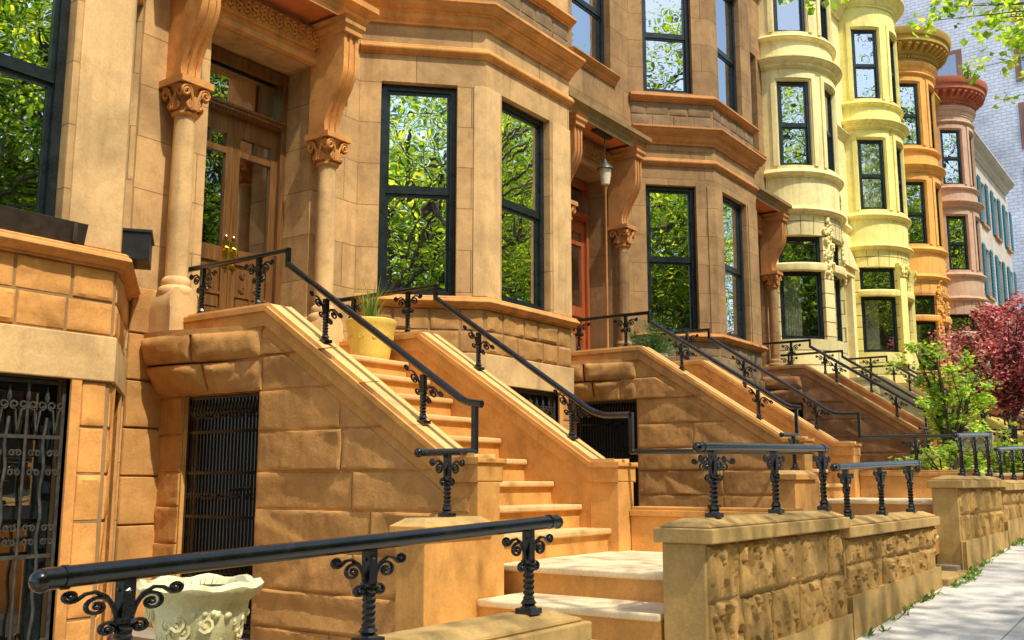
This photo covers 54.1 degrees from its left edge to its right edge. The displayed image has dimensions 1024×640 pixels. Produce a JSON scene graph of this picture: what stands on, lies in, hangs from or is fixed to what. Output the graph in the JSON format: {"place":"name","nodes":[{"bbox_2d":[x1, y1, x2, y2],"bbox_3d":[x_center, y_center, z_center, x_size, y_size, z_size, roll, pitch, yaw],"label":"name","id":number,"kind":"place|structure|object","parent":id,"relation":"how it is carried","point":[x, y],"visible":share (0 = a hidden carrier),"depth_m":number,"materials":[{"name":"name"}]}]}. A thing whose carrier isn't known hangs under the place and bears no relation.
{"place":"outdoors","nodes":[
{"label":"outdoors","id":0,"kind":"place"},
{"bbox_2d":[107,627,249,639],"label":"front yard","id":1,"kind":"structure","parent":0,"point":[147,633],"depth_m":7.88,"materials":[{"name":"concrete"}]},
{"bbox_2d":[28,514,563,639],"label":"wall railing","id":2,"kind":"object","parent":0,"point":[124,575],"depth_m":3.12,"materials":[{"name":"black metal"}]},
{"bbox_2d":[778,0,1023,108],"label":"street tree","id":3,"kind":"object","parent":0,"point":[1015,40],"visible":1,"depth_m":15.83,"materials":[{"name":"green plant"}]},
{"bbox_2d":[857,540,1023,639],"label":"pavement","id":4,"kind":"structure","parent":0,"point":[988,604],"depth_m":8.13,"materials":[{"name":"concrete"}]},
{"bbox_2d":[862,537,1023,637],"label":"weeds","id":5,"kind":"object","parent":4,"relation":"on","point":[971,575],"visible":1,"depth_m":9.50,"materials":[{"name":"green plant"}]},
{"bbox_2d":[935,558,960,570],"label":"front yard","id":6,"kind":"structure","parent":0,"point":[945,567],"depth_m":10.22,"materials":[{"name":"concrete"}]},
{"bbox_2d":[883,340,999,469],"bbox_3d":[6.555,1.645,15.120,1.384,2.770,1.425,0,-9,-2],"label":"sapling","id":7,"kind":"object","parent":6,"relation":"on","point":[937,404],"visible":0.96,"depth_m":15.07,"materials":[{"name":"green plant"}]},
{"bbox_2d":[888,440,998,475],"bbox_3d":[6.077,2.331,14.014,1.349,1.279,1.691,-7,-11,35],"label":"bush","id":8,"kind":"object","parent":6,"relation":"on","point":[932,461],"visible":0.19,"depth_m":13.84,"materials":[{"name":"green plant"}]},
{"bbox_2d":[942,570,970,586],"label":"threshold slab","id":9,"kind":"structure","parent":6,"relation":"on","point":[949,578],"depth_m":9.68,"materials":[{"name":"beige stone"}]},
{"bbox_3d":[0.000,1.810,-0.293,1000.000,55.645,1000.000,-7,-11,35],"label":"ground","id":10,"kind":"structure","parent":0,"visible":0},
{"bbox_2d":[0,0,378,639],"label":"brownstone house","id":11,"kind":"structure","parent":10,"relation":"on","point":[189,133],"depth_m":8.28,"materials":[{"name":"orange stone"}]},
{"bbox_2d":[0,375,66,639],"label":"basement window","id":12,"kind":"structure","parent":11,"relation":"in","point":[28,425],"depth_m":6.84,"materials":[{"name":"paint"}]},
{"bbox_2d":[0,0,70,216],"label":"window","id":13,"kind":"structure","parent":11,"relation":"in","point":[33,33],"depth_m":7.03,"materials":[{"name":"glass"}]},
{"bbox_2d":[0,205,88,245],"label":"window box","id":14,"kind":"object","parent":11,"relation":"on","point":[37,224],"visible":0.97,"depth_m":6.82,"materials":[{"name":"paint"}]},
{"bbox_2d":[121,228,154,269],"bbox_3d":[-2.867,-0.534,7.663,0.230,0.229,0.460,3,-10,-17],"label":"mailbox","id":15,"kind":"object","parent":11,"relation":"on","point":[137,244],"visible":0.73,"depth_m":7.47,"materials":[{"name":"black plastic"}]},
{"bbox_2d":[200,107,234,311],"bbox_3d":[-2.964,-0.857,9.731,0.130,2.518,0.568,-7,-11,35],"label":"door","id":16,"kind":"structure","parent":11,"relation":"in","point":[220,122],"depth_m":9.92,"materials":[{"name":"brown wood"}]},
{"bbox_2d":[226,117,277,308],"bbox_3d":[-2.631,-0.782,10.191,0.130,2.518,0.568,-7,-11,35],"label":"door","id":17,"kind":"structure","parent":11,"relation":"in","point":[241,290],"depth_m":10.24,"materials":[{"name":"brown wood"}]},
{"bbox_2d":[141,302,804,639],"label":"stoop","id":18,"kind":"object","parent":10,"relation":"on","point":[279,424],"visible":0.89,"depth_m":7.63,"materials":[{"name":"orange stone"}]},
{"bbox_2d":[188,247,483,516],"bbox_3d":[-1.693,0.369,7.489,3.400,2.097,0.700,-7,-11,35],"label":"stair railing","id":19,"kind":"object","parent":18,"relation":"on","point":[447,480],"visible":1,"depth_m":7.26,"materials":[{"name":"black metal"}]},
{"bbox_2d":[345,276,396,359],"bbox_3d":[-1.335,-0.019,9.458,0.502,0.814,0.480,-7,-11,35],"label":"flower pot","id":20,"kind":"object","parent":18,"relation":"on","point":[362,340],"visible":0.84,"depth_m":9.27,"materials":[{"name":"yellow ceramic"}]},
{"bbox_2d":[338,284,814,507],"bbox_3d":[0.181,0.575,8.815,4.891,2.080,0.137,-6,-11,34],"label":"stair railing","id":21,"kind":"object","parent":18,"relation":"on","point":[573,400],"visible":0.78,"depth_m":8.78,"materials":[{"name":"black metal"}]},
{"bbox_2d":[378,609,591,639],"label":"garden wall","id":22,"kind":"structure","parent":10,"relation":"on","point":[545,625],"depth_m":3.96,"materials":[{"name":"stone"}]},
{"bbox_2d":[354,0,651,430],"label":"brownstone house","id":23,"kind":"structure","parent":10,"relation":"on","point":[480,196],"depth_m":11.44,"materials":[{"name":"stone"}]},
{"bbox_2d":[377,84,456,295],"bbox_3d":[-1.052,-1.443,11.153,0.082,2.406,0.846,-44,-45,77],"label":"window","id":24,"kind":"structure","parent":23,"relation":"in","point":[417,180],"depth_m":11.15,"materials":[{"name":"glass"}]},
{"bbox_2d":[501,101,543,310],"bbox_3d":[0.068,-1.328,11.866,0.082,2.406,0.996,-7,-11,35],"label":"window","id":25,"kind":"structure","parent":23,"relation":"in","point":[522,133],"depth_m":11.96,"materials":[{"name":"glass"}]},
{"bbox_2d":[513,389,554,419],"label":"basement window","id":26,"kind":"structure","parent":23,"relation":"in","point":[541,401],"depth_m":11.84,"materials":[{"name":"paint"}]},
{"bbox_2d":[571,218,584,349],"bbox_3d":[0.939,-0.314,15.249,0.050,2.518,0.568,-7,-11,35],"label":"door","id":27,"kind":"structure","parent":23,"relation":"in","point":[577,227],"depth_m":15.44,"materials":[{"name":"red wood"}]},
{"bbox_2d":[572,0,603,64],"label":"window","id":28,"kind":"structure","parent":23,"relation":"in","point":[588,31],"depth_m":15.85,"materials":[{"name":"glass"}]},
{"bbox_2d":[627,0,791,394],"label":"brownstone house","id":29,"kind":"structure","parent":10,"relation":"on","point":[710,215],"depth_m":16.66,"materials":[{"name":"brown stone"}]},
{"bbox_2d":[641,0,690,93],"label":"window","id":30,"kind":"structure","parent":29,"relation":"in","point":[665,23],"depth_m":16.78,"materials":[{"name":"glass"}]},
{"bbox_2d":[645,186,697,332],"bbox_3d":[2.551,-0.978,16.189,0.082,2.406,0.846,-44,-45,77],"label":"window","id":31,"kind":"structure","parent":29,"relation":"in","point":[670,215],"depth_m":16.20,"materials":[{"name":"glass"}]},
{"bbox_2d":[716,0,737,112],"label":"window","id":32,"kind":"structure","parent":29,"relation":"in","point":[724,8],"depth_m":17.71,"materials":[{"name":"glass"}]},
{"bbox_2d":[722,195,745,339],"bbox_3d":[3.671,-0.863,16.902,0.082,2.406,0.996,-7,-11,35],"label":"window","id":33,"kind":"structure","parent":29,"relation":"in","point":[732,218],"depth_m":17.07,"materials":[{"name":"glass"}]},
{"bbox_2d":[750,63,753,146],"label":"window","id":34,"kind":"structure","parent":29,"relation":"in","point":[750,63],"depth_m":21.17,"materials":[{"name":"paint"}]},
{"bbox_2d":[653,510,853,639],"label":"garden wall","id":35,"kind":"structure","parent":10,"relation":"on","point":[763,576],"depth_m":5.91,"materials":[{"name":"stone"}]},
{"bbox_2d":[692,441,831,517],"bbox_3d":[1.695,1.014,6.511,0.080,0.476,2.315,-7,-11,35],"label":"wall railing","id":36,"kind":"object","parent":35,"relation":"on","point":[712,466],"depth_m":6.45,"materials":[{"name":"black metal"}]},
{"bbox_2d":[571,345,973,553],"bbox_3d":[2.893,1.810,12.614,4.900,3.064,3.340,-7,-11,35],"label":"stoop","id":37,"kind":"object","parent":10,"relation":"on","point":[669,403],"visible":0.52,"depth_m":12.68,"materials":[{"name":"stone"}]},
{"bbox_2d":[591,129,613,347],"bbox_3d":[1.334,-0.973,14.565,0.260,3.620,0.460,-7,-11,35],"label":"lamp post","id":38,"kind":"object","parent":37,"relation":"on","point":[605,168],"visible":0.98,"depth_m":14.73,"materials":[{"name":"metal"}]},
{"bbox_2d":[618,310,691,357],"bbox_3d":[1.960,0.278,13.679,1.127,0.884,1.070,-7,-11,35],"label":"potted juniper","id":39,"kind":"object","parent":37,"relation":"on","point":[651,340],"visible":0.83,"depth_m":13.61,"materials":[{"name":"green plant"}]},
{"bbox_2d":[572,311,801,469],"bbox_3d":[1.910,0.834,12.525,3.400,2.097,0.700,-7,-11,35],"label":"stair railing","id":40,"kind":"object","parent":37,"relation":"on","point":[680,353],"visible":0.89,"depth_m":12.65,"materials":[{"name":"black metal"}]},
{"bbox_2d":[631,328,952,470],"bbox_3d":[3.785,1.039,13.851,4.891,2.080,0.137,-6,-11,34],"label":"stair railing","id":41,"kind":"object","parent":37,"relation":"on","point":[916,452],"visible":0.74,"depth_m":13.56,"materials":[{"name":"black metal"}]},
{"bbox_2d":[758,0,859,377],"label":"row house","id":42,"kind":"structure","parent":10,"relation":"on","point":[806,135],"depth_m":21.26,"materials":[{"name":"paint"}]},
{"bbox_2d":[773,0,804,31],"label":"window","id":43,"kind":"structure","parent":42,"relation":"in","point":[790,16],"depth_m":21.95,"materials":[{"name":"glass"}]},
{"bbox_2d":[776,82,811,164],"bbox_3d":[5.979,-4.154,21.293,0.667,1.876,0.082,0,-9,-1],"label":"window","id":44,"kind":"structure","parent":42,"relation":"in","point":[792,97],"depth_m":21.29,"materials":[{"name":"glass"}]},
{"bbox_2d":[778,237,820,262],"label":"transom window","id":45,"kind":"structure","parent":42,"relation":"in","point":[796,249],"depth_m":21.18,"materials":[{"name":"glass"}]},
{"bbox_2d":[779,271,823,338],"bbox_3d":[5.976,-0.274,20.857,0.920,1.480,0.332,0,-9,-1],"label":"window","id":46,"kind":"structure","parent":42,"relation":"in","point":[797,288],"depth_m":20.83,"materials":[{"name":"glass"}]},
{"bbox_2d":[820,0,827,40],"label":"window","id":47,"kind":"structure","parent":42,"relation":"in","point":[823,13],"depth_m":22.38,"materials":[{"name":"glass"}]},
{"bbox_2d":[813,242,838,265],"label":"transom window","id":48,"kind":"structure","parent":42,"relation":"in","point":[836,259],"depth_m":21.62,"materials":[{"name":"glass"}]},
{"bbox_2d":[814,276,842,341],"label":"window","id":49,"kind":"structure","parent":42,"relation":"in","point":[837,281],"depth_m":21.41,"materials":[{"name":"paint"}]},
{"bbox_2d":[824,89,834,171],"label":"window","id":50,"kind":"structure","parent":42,"relation":"in","point":[828,106],"depth_m":21.90,"materials":[{"name":"glass"}]},
{"bbox_2d":[838,0,918,388],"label":"row house","id":51,"kind":"structure","parent":10,"relation":"on","point":[880,222],"depth_m":25.93,"materials":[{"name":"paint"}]},
{"bbox_2d":[851,30,879,98],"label":"window","id":52,"kind":"structure","parent":51,"relation":"in","point":[864,43],"depth_m":26.40,"materials":[{"name":"glass"}]},
{"bbox_2d":[857,140,886,209],"bbox_3d":[9.289,-3.720,26.048,0.711,1.920,0.332,0,-9,-1],"label":"window","id":53,"kind":"structure","parent":51,"relation":"in","point":[870,152],"depth_m":25.98,"materials":[{"name":"glass"}]},
{"bbox_2d":[859,268,894,289],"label":"transom window","id":54,"kind":"structure","parent":51,"relation":"in","point":[870,278],"depth_m":25.80,"materials":[{"name":"glass"}]},
{"bbox_2d":[861,296,898,351],"bbox_3d":[9.289,0.141,25.489,0.920,1.480,0.332,0,-9,-1],"label":"window","id":55,"kind":"structure","parent":51,"relation":"in","point":[875,309],"depth_m":25.46,"materials":[{"name":"paint"}]},
{"bbox_2d":[889,38,896,103],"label":"window","id":56,"kind":"structure","parent":51,"relation":"in","point":[890,41],"depth_m":27.05,"materials":[{"name":"glass"}]},
{"bbox_2d":[887,272,907,290],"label":"transom window","id":57,"kind":"structure","parent":51,"relation":"in","point":[888,277],"depth_m":25.83,"materials":[{"name":"glass"}]},
{"bbox_2d":[896,146,903,212],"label":"window","id":58,"kind":"structure","parent":51,"relation":"in","point":[897,149],"depth_m":26.58,"materials":[{"name":"paint"}]},
{"bbox_2d":[889,301,911,353],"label":"window","id":59,"kind":"structure","parent":51,"relation":"in","point":[890,309],"depth_m":25.66,"materials":[{"name":"paint"}]},
{"bbox_2d":[840,511,942,639],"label":"garden wall","id":60,"kind":"structure","parent":10,"relation":"on","point":[889,568],"depth_m":8.03,"materials":[{"name":"stone"}]},
{"bbox_2d":[830,460,921,517],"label":"wall railing","id":61,"kind":"object","parent":60,"relation":"on","point":[845,476],"depth_m":8.40,"materials":[{"name":"black metal"}]},
{"bbox_2d":[762,364,1022,479],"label":"stoop","id":62,"kind":"object","parent":10,"relation":"on","point":[875,410],"visible":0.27,"depth_m":17.59,"materials":[{"name":"red stone"}]},
{"bbox_2d":[762,339,929,450],"bbox_3d":[5.513,1.298,17.560,3.400,2.097,0.700,-7,-11,35],"label":"stair railing","id":63,"kind":"object","parent":62,"relation":"on","point":[837,372],"visible":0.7,"depth_m":17.74,"materials":[{"name":"black metal"}]},
{"bbox_2d":[780,350,1023,452],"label":"stair railing","id":64,"kind":"object","parent":62,"relation":"on","point":[824,362],"visible":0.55,"depth_m":19.27,"materials":[{"name":"black metal"}]},
{"bbox_2d":[894,25,951,393],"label":"row house","id":65,"kind":"structure","parent":10,"relation":"on","point":[921,61],"depth_m":29.43,"materials":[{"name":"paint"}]},
{"bbox_2d":[899,83,920,144],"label":"window","id":66,"kind":"structure","parent":65,"relation":"in","point":[908,92],"depth_m":29.78,"materials":[{"name":"glass"}]},
{"bbox_2d":[906,182,927,243],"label":"window","id":67,"kind":"structure","parent":65,"relation":"in","point":[917,232],"depth_m":29.28,"materials":[{"name":"glass"}]},
{"bbox_2d":[915,296,934,314],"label":"transom window","id":68,"kind":"structure","parent":65,"relation":"in","point":[921,302],"depth_m":29.17,"materials":[{"name":"glass"}]},
{"bbox_2d":[916,321,937,369],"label":"window","id":69,"kind":"structure","parent":65,"relation":"in","point":[922,327],"depth_m":28.91,"materials":[{"name":"glass"}]},
{"bbox_2d":[928,90,934,148],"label":"window","id":70,"kind":"structure","parent":65,"relation":"in","point":[930,100],"depth_m":30.42,"materials":[{"name":"paint"}]},
{"bbox_2d":[928,299,944,313],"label":"transom window","id":71,"kind":"structure","parent":65,"relation":"in","point":[928,299],"depth_m":29.19,"materials":[{"name":"glass"}]},
{"bbox_2d":[935,187,941,246],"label":"window","id":72,"kind":"structure","parent":65,"relation":"in","point":[937,200],"depth_m":29.94,"materials":[{"name":"paint"}]},
{"bbox_2d":[930,324,948,367],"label":"window","id":73,"kind":"structure","parent":65,"relation":"in","point":[944,324],"depth_m":29.06,"materials":[{"name":"paint"}]},
{"bbox_2d":[894,0,1023,357],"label":"apartment building","id":74,"kind":"structure","parent":10,"relation":"on","point":[1000,131],"depth_m":60.63,"materials":[{"name":"paint"}]},
{"bbox_2d":[934,75,989,389],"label":"row house","id":75,"kind":"structure","parent":10,"relation":"on","point":[961,104],"depth_m":34.07,"materials":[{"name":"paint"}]},
{"bbox_2d":[940,130,962,183],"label":"window","id":76,"kind":"structure","parent":75,"relation":"in","point":[950,140],"depth_m":34.37,"materials":[{"name":"glass"}]},
{"bbox_2d":[946,216,968,269],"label":"window","id":77,"kind":"structure","parent":75,"relation":"in","point":[956,225],"depth_m":33.89,"materials":[{"name":"glass"}]},
{"bbox_2d":[949,315,975,330],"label":"transom window","id":78,"kind":"structure","parent":75,"relation":"in","point":[957,320],"depth_m":33.78,"materials":[{"name":"glass"}]},
{"bbox_2d":[950,337,978,377],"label":"window","id":79,"kind":"structure","parent":75,"relation":"in","point":[965,347],"depth_m":33.45,"materials":[{"name":"paint"}]},
{"bbox_2d":[969,136,973,186],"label":"window","id":80,"kind":"structure","parent":75,"relation":"in","point":[969,136],"depth_m":35.05,"materials":[{"name":"paint"}]},
{"bbox_2d":[975,220,980,271],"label":"window","id":81,"kind":"structure","parent":75,"relation":"in","point":[975,220],"depth_m":34.55,"materials":[{"name":"paint"}]},
{"bbox_2d":[927,475,1008,570],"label":"garden wall","id":82,"kind":"structure","parent":10,"relation":"on","point":[971,531],"depth_m":10.60,"materials":[{"name":"stone"}]},
{"bbox_2d":[952,432,993,475],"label":"wall railing","id":83,"kind":"object","parent":82,"relation":"on","point":[960,443],"depth_m":11.61,"materials":[{"name":"black metal"}]},
{"bbox_2d":[924,391,1023,444],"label":"stoop","id":84,"kind":"object","parent":10,"relation":"on","point":[989,420],"visible":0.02,"depth_m":25.29,"materials":[{"name":"stone"}]},
{"bbox_2d":[917,371,1023,433],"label":"stair railing","id":85,"kind":"object","parent":84,"relation":"on","point":[1019,418],"visible":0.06,"depth_m":25.23,"materials":[{"name":"black metal"}]},
{"bbox_2d":[918,378,1023,427],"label":"stair railing","id":86,"kind":"object","parent":84,"relation":"on","point":[1020,422],"visible":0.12,"depth_m":26.66,"materials":[{"name":"black metal"}]},
{"bbox_2d":[973,130,1023,412],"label":"row house","id":87,"kind":"structure","parent":10,"relation":"on","point":[995,184],"depth_m":42.27,"materials":[{"name":"grey paint"}]},
{"bbox_2d":[999,480,1023,545],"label":"garden wall","id":88,"kind":"structure","parent":10,"relation":"on","point":[1012,495],"depth_m":12.73,"materials":[{"name":"stone"}]},
{"bbox_2d":[994,446,1023,479],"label":"wall railing","id":89,"kind":"object","parent":88,"relation":"on","point":[1011,449],"depth_m":13.50,"materials":[{"name":"black metal"}]},
{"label":"front yard","id":90,"kind":"structure","parent":0,"visible":0},
{"bbox_2d":[849,376,1010,454],"bbox_3d":[9.588,2.767,22.008,4.840,3.064,2.388,-7,-11,35],"label":"stoop","id":91,"kind":"object","parent":90,"relation":"on","point":[909,408],"visible":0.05,"depth_m":21.89,"materials":[{"name":"stone"}]},
{"bbox_2d":[848,355,987,428],"bbox_3d":[8.389,1.563,21.661,3.327,1.730,0.700,-7,-11,35],"label":"stair railing","id":92,"kind":"object","parent":91,"relation":"on","point":[899,368],"visible":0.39,"depth_m":22.04,"materials":[{"name":"black metal"}]},
{"bbox_2d":[852,363,1011,427],"bbox_3d":[9.691,1.799,23.373,3.438,1.650,0.080,-7,-11,35],"label":"stair railing","id":93,"kind":"object","parent":91,"relation":"on","point":[893,373],"visible":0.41,"depth_m":23.65,"materials":[{"name":"black metal"}]},
{"bbox_2d":[924,287,1023,445],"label":"maple tree","id":94,"kind":"object","parent":90,"relation":"on","point":[1009,393],"visible":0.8,"depth_m":22.94,"materials":[{"name":"red plant"}]},
{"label":"front yard","id":95,"kind":"structure","parent":0,"visible":0},
{"bbox_2d":[958,420,1023,472],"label":"bush","id":96,"kind":"object","parent":95,"relation":"on","point":[1006,460],"visible":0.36,"depth_m":17.18,"materials":[{"name":"green plant"}]},
{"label":"front yard","id":97,"kind":"structure","parent":0,"visible":0},
{"bbox_2d":[974,394,1023,430],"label":"stoop","id":98,"kind":"object","parent":97,"relation":"on","point":[1018,425],"visible":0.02,"depth_m":29.41,"materials":[{"name":"orange stone"}]},
{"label":"front yard","id":99,"kind":"structure","parent":0,"visible":0},
{"bbox_2d":[136,573,263,639],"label":"urn","id":100,"kind":"object","parent":99,"relation":"on","point":[208,606],"visible":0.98,"depth_m":4.30,"materials":[{"name":"white stone"}]}
]}

